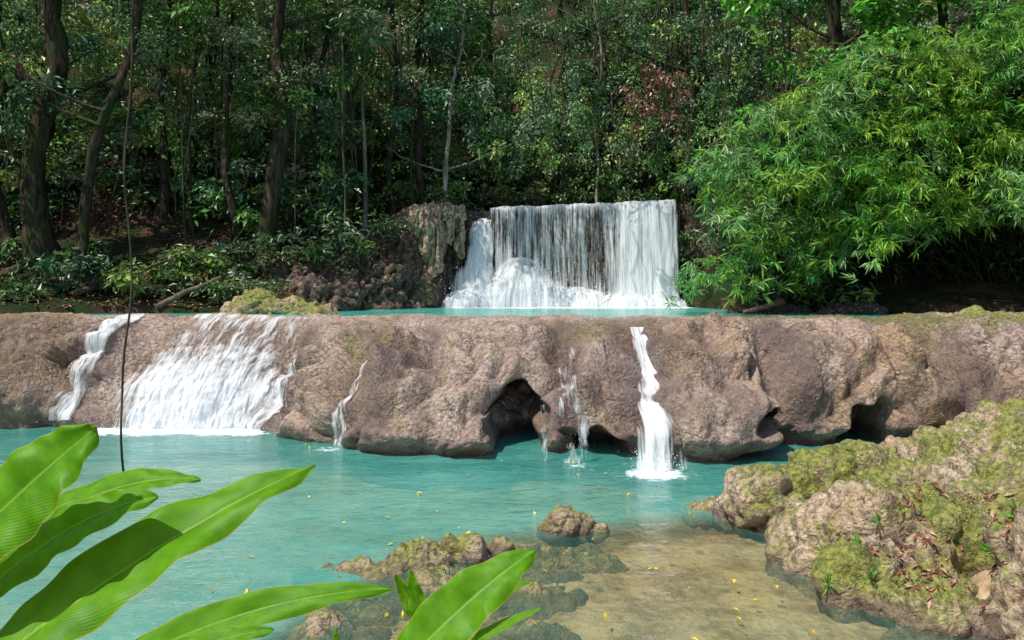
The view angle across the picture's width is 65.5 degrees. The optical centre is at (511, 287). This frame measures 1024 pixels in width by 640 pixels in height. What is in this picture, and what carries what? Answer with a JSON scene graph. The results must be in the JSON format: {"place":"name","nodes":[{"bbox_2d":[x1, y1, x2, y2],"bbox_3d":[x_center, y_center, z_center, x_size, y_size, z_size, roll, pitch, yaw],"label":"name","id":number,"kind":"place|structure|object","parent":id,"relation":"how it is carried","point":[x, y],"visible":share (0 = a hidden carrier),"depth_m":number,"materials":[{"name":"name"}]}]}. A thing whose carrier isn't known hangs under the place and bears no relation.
{"place":"outdoors","nodes":[
{"label":"outdoors","id":0,"kind":"place"},
{"bbox_2d":[0,426,951,639],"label":"pool water","id":1,"kind":"structure","parent":0,"point":[380,523],"depth_m":11.30,"materials":[{"name":"teal liquid"}]},
{"bbox_2d":[155,444,815,639],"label":"floating leaves","id":2,"kind":"object","parent":1,"relation":"on","point":[402,612],"visible":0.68,"depth_m":7.77,"materials":[{"name":"yellow plant"}]},
{"bbox_2d":[90,307,892,317],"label":"pool water","id":3,"kind":"structure","parent":0,"point":[609,312],"depth_m":20.63,"materials":[{"name":"teal liquid"}]},
{"bbox_2d":[743,298,784,313],"bbox_3d":[6.107,0.452,19.318,1.047,0.384,0.204,0,0,-8],"label":"fallen log","id":4,"kind":"object","parent":3,"relation":"on","point":[779,302],"visible":0.95,"depth_m":19.25,"materials":[{"name":"brown wood"}]},
{"bbox_2d":[282,203,732,308],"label":"waterfall cliff","id":5,"kind":"structure","parent":0,"point":[406,252],"depth_m":25.52,"materials":[{"name":"brown stone"}]},
{"bbox_2d":[368,179,474,210],"bbox_3d":[-3.147,-3.052,27.292,3.758,1.352,1.528,0,0,0],"label":"ledge fern","id":6,"kind":"object","parent":5,"relation":"on","point":[440,192],"visible":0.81,"depth_m":27.13,"materials":[{"name":"green plant"}]},
{"bbox_2d":[405,200,466,277],"bbox_3d":[-2.484,-1.576,25.998,2.014,2.548,1.344,0,0,0],"label":"cliff travertine drapery","id":7,"kind":"object","parent":5,"relation":"on","point":[438,227],"visible":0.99,"depth_m":25.65,"materials":[{"name":"grey stone"}]},
{"bbox_2d":[468,204,680,306],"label":"wet rock wall","id":8,"kind":"structure","parent":5,"relation":"attached to","point":[596,258],"depth_m":26.97,"materials":[{"name":"grey stone"}]},
{"bbox_2d":[0,0,1023,639],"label":"ground terrain","id":9,"kind":"structure","parent":0,"point":[694,610],"depth_m":12.78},
{"bbox_2d":[0,264,72,293],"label":"bank shrub","id":10,"kind":"object","parent":9,"relation":"on","point":[49,278],"visible":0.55,"depth_m":20.73,"materials":[{"name":"green plant"}]},
{"bbox_2d":[0,16,105,256],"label":"rainforest tree","id":11,"kind":"object","parent":9,"relation":"on","point":[7,229],"visible":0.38,"depth_m":23.55,"materials":[{"name":"brown plant"}]},
{"bbox_2d":[0,0,144,197],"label":"rainforest tree","id":12,"kind":"object","parent":9,"relation":"on","point":[4,142],"visible":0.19,"depth_m":25.51,"materials":[{"name":"brown plant"}]},
{"bbox_2d":[0,0,211,276],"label":"rainforest tree","id":13,"kind":"object","parent":9,"relation":"on","point":[38,237],"visible":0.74,"depth_m":22.37,"materials":[{"name":"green plant"}]},
{"bbox_2d":[0,0,224,282],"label":"rainforest tree","id":14,"kind":"object","parent":9,"relation":"on","point":[81,242],"visible":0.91,"depth_m":21.86,"materials":[{"name":"brown plant"}]},
{"bbox_2d":[8,0,217,223],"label":"rainforest tree","id":15,"kind":"object","parent":9,"relation":"on","point":[162,214],"visible":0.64,"depth_m":25.14,"materials":[{"name":"green plant"}]},
{"bbox_2d":[120,0,134,471],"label":"hanging liana","id":16,"kind":"object","parent":9,"relation":"on","point":[128,223],"visible":0.91,"depth_m":6.00,"materials":[{"name":"brown plant"}]},
{"bbox_2d":[71,249,197,297],"bbox_3d":[-9.810,-0.374,20.792,3.016,1.308,0.294,0,0,-21],"label":"fallen log","id":17,"kind":"object","parent":9,"relation":"on","point":[81,290],"visible":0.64,"depth_m":20.45,"materials":[{"name":"brown wood"}]},
{"bbox_2d":[106,0,200,237],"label":"rainforest tree","id":18,"kind":"object","parent":9,"relation":"on","point":[192,227],"visible":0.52,"depth_m":24.62,"materials":[{"name":"brown plant"}]},
{"bbox_2d":[0,424,315,639],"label":"ginger plant","id":19,"kind":"object","parent":9,"relation":"on","point":[44,520],"visible":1,"depth_m":1.47,"materials":[{"name":"green plant"}]},
{"bbox_2d":[0,199,321,308],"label":"forest leaf litter","id":20,"kind":"object","parent":9,"relation":"on","point":[49,298],"visible":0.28,"depth_m":22.24,"materials":[{"name":"green plant"}]},
{"bbox_2d":[155,246,214,283],"bbox_3d":[-8.829,-0.440,21.581,1.651,1.339,1.427,0,0,0],"label":"bank shrub","id":21,"kind":"object","parent":9,"relation":"on","point":[173,261],"visible":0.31,"depth_m":21.35,"materials":[{"name":"green plant"}]},
{"bbox_2d":[155,276,221,308],"bbox_3d":[-8.155,0.132,20.115,1.608,0.854,0.198,0,0,-13],"label":"fallen log","id":22,"kind":"object","parent":9,"relation":"on","point":[167,301],"visible":0.99,"depth_m":20.03,"materials":[{"name":"brown wood"}]},
{"bbox_2d":[110,0,273,182],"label":"rainforest tree","id":23,"kind":"object","parent":9,"relation":"on","point":[211,142],"visible":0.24,"depth_m":26.99,"materials":[{"name":"brown plant"}]},
{"bbox_2d":[168,244,227,287],"bbox_3d":[-8.285,-0.488,21.139,1.141,1.302,1.664,0,0,38],"label":"bank shrub","id":24,"kind":"object","parent":9,"relation":"on","point":[182,251],"visible":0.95,"depth_m":20.95,"materials":[{"name":"green plant"}]},
{"bbox_2d":[110,0,366,257],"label":"rainforest tree","id":25,"kind":"object","parent":9,"relation":"on","point":[232,207],"visible":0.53,"depth_m":24.29,"materials":[{"name":"green plant"}]},
{"bbox_2d":[200,275,293,304],"bbox_3d":[-6.772,0.179,20.608,2.202,0.990,1.677,0,0,17],"label":"bank shrub","id":26,"kind":"object","parent":9,"relation":"on","point":[233,288],"visible":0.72,"depth_m":20.42,"materials":[{"name":"green plant"}]},
{"bbox_2d":[135,582,393,639],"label":"ginger plant","id":27,"kind":"object","parent":9,"relation":"on","point":[246,616],"visible":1,"depth_m":1.33,"materials":[{"name":"green plant"}]},
{"bbox_2d":[219,231,339,279],"bbox_3d":[-6.497,-0.870,22.619,3.285,1.517,1.585,0,0,-9],"label":"bank shrub","id":28,"kind":"object","parent":9,"relation":"on","point":[261,245],"visible":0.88,"depth_m":22.40,"materials":[{"name":"green plant"}]},
{"bbox_2d":[220,287,339,314],"bbox_3d":[-5.701,0.588,19.674,3.105,1.198,1.459,0,0,25],"label":"mossy rock","id":29,"kind":"object","parent":9,"relation":"on","point":[256,300],"visible":0.51,"depth_m":19.39,"materials":[{"name":"stone"}]},
{"bbox_2d":[142,0,461,263],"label":"rainforest tree","id":30,"kind":"object","parent":9,"relation":"on","point":[274,175],"visible":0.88,"depth_m":23.78,"materials":[{"name":"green plant"}]},
{"bbox_2d":[178,0,456,228],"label":"rainforest tree","id":31,"kind":"object","parent":9,"relation":"on","point":[320,68],"visible":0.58,"depth_m":25.53,"materials":[{"name":"green plant"}]},
{"bbox_2d":[167,0,481,238],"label":"rainforest tree","id":32,"kind":"object","parent":9,"relation":"on","point":[381,38],"visible":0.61,"depth_m":25.96,"materials":[{"name":"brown plant"}]},
{"bbox_2d":[281,230,367,268],"bbox_3d":[-5.304,-0.988,23.703,2.474,1.387,2.725,0,0,30],"label":"bank shrub","id":33,"kind":"object","parent":9,"relation":"on","point":[311,239],"visible":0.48,"depth_m":23.18,"materials":[{"name":"green plant"}]},
{"bbox_2d":[251,255,436,310],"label":"earth bank","id":34,"kind":"structure","parent":9,"relation":"on","point":[379,285],"depth_m":23.37,"materials":[{"name":"stone"}]},
{"bbox_2d":[247,214,396,281],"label":"tree roots","id":35,"kind":"object","parent":34,"relation":"on","point":[342,257],"visible":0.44,"depth_m":23.74,"materials":[{"name":"brown plant"}]},
{"bbox_2d":[318,0,434,228],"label":"rainforest tree","id":36,"kind":"object","parent":9,"relation":"on","point":[365,198],"visible":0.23,"depth_m":26.45,"materials":[{"name":"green plant"}]},
{"bbox_2d":[289,0,470,217],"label":"rainforest tree","id":37,"kind":"object","parent":9,"relation":"on","point":[391,207],"visible":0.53,"depth_m":27.23,"materials":[{"name":"green plant"}]},
{"bbox_2d":[365,211,420,246],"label":"bank shrub","id":38,"kind":"object","parent":9,"relation":"on","point":[388,229],"visible":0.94,"depth_m":24.56,"materials":[{"name":"green plant"}]},
{"bbox_2d":[0,0,794,294],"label":"hanging creeper foliage","id":39,"kind":"object","parent":9,"relation":"on","point":[655,157],"visible":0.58,"depth_m":26.38,"materials":[{"name":"green plant"}]},
{"bbox_2d":[298,0,499,204],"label":"rainforest tree","id":40,"kind":"object","parent":9,"relation":"on","point":[420,182],"visible":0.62,"depth_m":27.05,"materials":[{"name":"green plant"}]},
{"bbox_2d":[328,0,479,204],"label":"rainforest tree","id":41,"kind":"object","parent":9,"relation":"on","point":[343,14],"visible":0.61,"depth_m":26.56,"materials":[{"name":"green plant"}]},
{"bbox_2d":[0,0,814,246],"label":"hanging vines","id":42,"kind":"object","parent":9,"relation":"on","point":[529,81],"visible":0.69,"depth_m":24.90,"materials":[{"name":"green plant"}]},
{"bbox_2d":[333,570,541,639],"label":"ginger sprout","id":43,"kind":"object","parent":9,"relation":"on","point":[412,597],"visible":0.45,"depth_m":2.20,"materials":[{"name":"green plant"}]},
{"bbox_2d":[349,0,529,254],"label":"rainforest tree","id":44,"kind":"object","parent":9,"relation":"on","point":[488,66],"visible":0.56,"depth_m":27.18,"materials":[{"name":"grey plant"}]},
{"bbox_2d":[375,532,514,578],"bbox_3d":[-0.743,2.811,8.188,1.684,0.508,0.566,0,0,-24],"label":"river rock","id":45,"kind":"object","parent":9,"relation":"on","point":[467,550],"visible":0.58,"depth_m":8.09,"materials":[{"name":"stone"}]},
{"bbox_2d":[396,549,536,639],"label":"ginger plant","id":46,"kind":"object","parent":9,"relation":"on","point":[464,604],"visible":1,"depth_m":1.50,"materials":[{"name":"green plant"}]},
{"bbox_2d":[386,0,573,210],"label":"rainforest tree","id":47,"kind":"object","parent":9,"relation":"on","point":[488,166],"visible":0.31,"depth_m":31.03,"materials":[{"name":"green plant"}]},
{"bbox_2d":[260,495,721,639],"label":"submerged rock shelf","id":48,"kind":"object","parent":9,"relation":"on","point":[536,592],"visible":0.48,"depth_m":7.34,"materials":[{"name":"stone"}]},
{"bbox_2d":[0,311,1023,494],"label":"travertine rock dam","id":49,"kind":"structure","parent":9,"relation":"on","point":[755,389],"depth_m":14.47,"materials":[{"name":"brown stone"}]},
{"bbox_2d":[42,313,684,474],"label":"dam cascade","id":50,"kind":"object","parent":49,"relation":"on","point":[169,396],"visible":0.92,"depth_m":15.98,"materials":[{"name":"liquid"}]},
{"bbox_2d":[15,312,1017,399],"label":"fallen leaves on dam","id":51,"kind":"object","parent":49,"relation":"on","point":[502,321],"visible":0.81,"depth_m":16.18,"materials":[{"name":"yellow plant"}]},
{"bbox_2d":[891,305,1023,319],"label":"bank rock","id":52,"kind":"object","parent":49,"relation":"on","point":[972,311],"visible":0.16,"depth_m":16.65,"materials":[{"name":"stone"}]},
{"bbox_2d":[0,0,1023,307],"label":"forest understory foliage","id":53,"kind":"object","parent":9,"relation":"on","point":[90,266],"visible":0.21,"depth_m":25.71,"materials":[{"name":"green plant"}]},
{"bbox_2d":[470,179,592,207],"bbox_3d":[0.714,-3.433,29.453,4.596,1.185,1.374,0,0,0],"label":"ledge fern","id":54,"kind":"object","parent":9,"relation":"on","point":[530,195],"visible":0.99,"depth_m":29.23,"materials":[{"name":"green plant"}]},
{"bbox_2d":[394,0,727,204],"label":"forest wall foliage","id":55,"kind":"object","parent":9,"relation":"on","point":[586,42],"visible":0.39,"depth_m":30.95,"materials":[{"name":"green plant"}]},
{"bbox_2d":[536,504,609,548],"bbox_3d":[0.698,2.760,9.178,0.795,0.541,0.488,0,0,-22],"label":"river rock","id":56,"kind":"object","parent":9,"relation":"on","point":[561,523],"visible":0.91,"depth_m":9.04,"materials":[{"name":"stone"}]},
{"bbox_2d":[483,0,706,201],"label":"rainforest tree","id":57,"kind":"object","parent":9,"relation":"on","point":[612,162],"visible":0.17,"depth_m":32.81,"materials":[{"name":"green plant"}]},
{"bbox_2d":[516,0,711,204],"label":"rainforest tree","id":58,"kind":"object","parent":9,"relation":"on","point":[642,49],"visible":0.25,"depth_m":31.92,"materials":[{"name":"green plant"}]},
{"bbox_2d":[562,186,681,203],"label":"ledge fern","id":59,"kind":"object","parent":9,"relation":"on","point":[621,195],"visible":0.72,"depth_m":29.46,"materials":[{"name":"green plant"}]},
{"bbox_2d":[548,0,728,206],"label":"rainforest tree","id":60,"kind":"object","parent":9,"relation":"on","point":[597,149],"visible":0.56,"depth_m":29.26,"materials":[{"name":"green plant"}]},
{"bbox_2d":[615,63,690,138],"bbox_3d":[4.554,-5.934,25.753,2.375,2.406,2.126,0,0,0],"label":"dry red foliage","id":61,"kind":"object","parent":9,"relation":"on","point":[660,75],"visible":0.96,"depth_m":25.76,"materials":[{"name":"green plant"}]},
{"bbox_2d":[674,228,704,291],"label":"bank shrub","id":62,"kind":"object","parent":9,"relation":"on","point":[680,240],"visible":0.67,"depth_m":26.37,"materials":[{"name":"green plant"}]},
{"bbox_2d":[533,0,860,206],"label":"rainforest tree","id":63,"kind":"object","parent":9,"relation":"on","point":[685,197],"visible":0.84,"depth_m":28.25,"materials":[{"name":"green plant"}]},
{"bbox_2d":[725,300,887,314],"bbox_3d":[7.270,0.676,19.781,3.845,0.733,1.036,0,0,17],"label":"bank rock","id":64,"kind":"object","parent":9,"relation":"on","point":[859,307],"visible":0.38,"depth_m":19.35,"materials":[{"name":"stone"}]},
{"bbox_2d":[774,0,857,116],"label":"rainforest tree","id":65,"kind":"object","parent":9,"relation":"on","point":[837,4],"visible":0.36,"depth_m":26.47,"materials":[{"name":"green plant"}]},
{"bbox_2d":[663,0,1023,310],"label":"bamboo thicket","id":66,"kind":"object","parent":9,"relation":"on","point":[936,191],"visible":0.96,"depth_m":18.82,"materials":[{"name":"green plant"}]},
{"bbox_2d":[715,0,1017,258],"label":"rainforest tree","id":67,"kind":"object","parent":9,"relation":"on","point":[875,12],"visible":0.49,"depth_m":22.57,"materials":[{"name":"green plant"}]},
{"bbox_2d":[712,398,1023,639],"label":"mossy boulder","id":68,"kind":"object","parent":9,"relation":"on","point":[785,503],"visible":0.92,"depth_m":7.65,"materials":[{"name":"stone"}]},
{"bbox_2d":[763,405,1020,615],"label":"fallen leaves on boulder","id":69,"kind":"object","parent":68,"relation":"on","point":[901,485],"visible":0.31,"depth_m":7.96,"materials":[{"name":"brown plant"}]},
{"bbox_2d":[814,493,1016,596],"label":"boulder sprouts","id":70,"kind":"object","parent":68,"relation":"on","point":[986,548],"visible":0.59,"depth_m":6.99,"materials":[{"name":"green plant"}]},
{"bbox_2d":[846,479,1021,608],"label":"fallen leaves on boulder","id":71,"kind":"object","parent":68,"relation":"on","point":[992,514],"visible":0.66,"depth_m":7.12,"materials":[{"name":"brown plant"}]},
{"bbox_2d":[723,0,1018,249],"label":"rainforest tree","id":72,"kind":"object","parent":9,"relation":"on","point":[942,19],"visible":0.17,"depth_m":23.10,"materials":[{"name":"green plant"}]},
{"bbox_2d":[440,199,690,307],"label":"waterfall","id":73,"kind":"structure","parent":0,"point":[645,282],"depth_m":26.24,"materials":[{"name":"liquid"}]}
]}

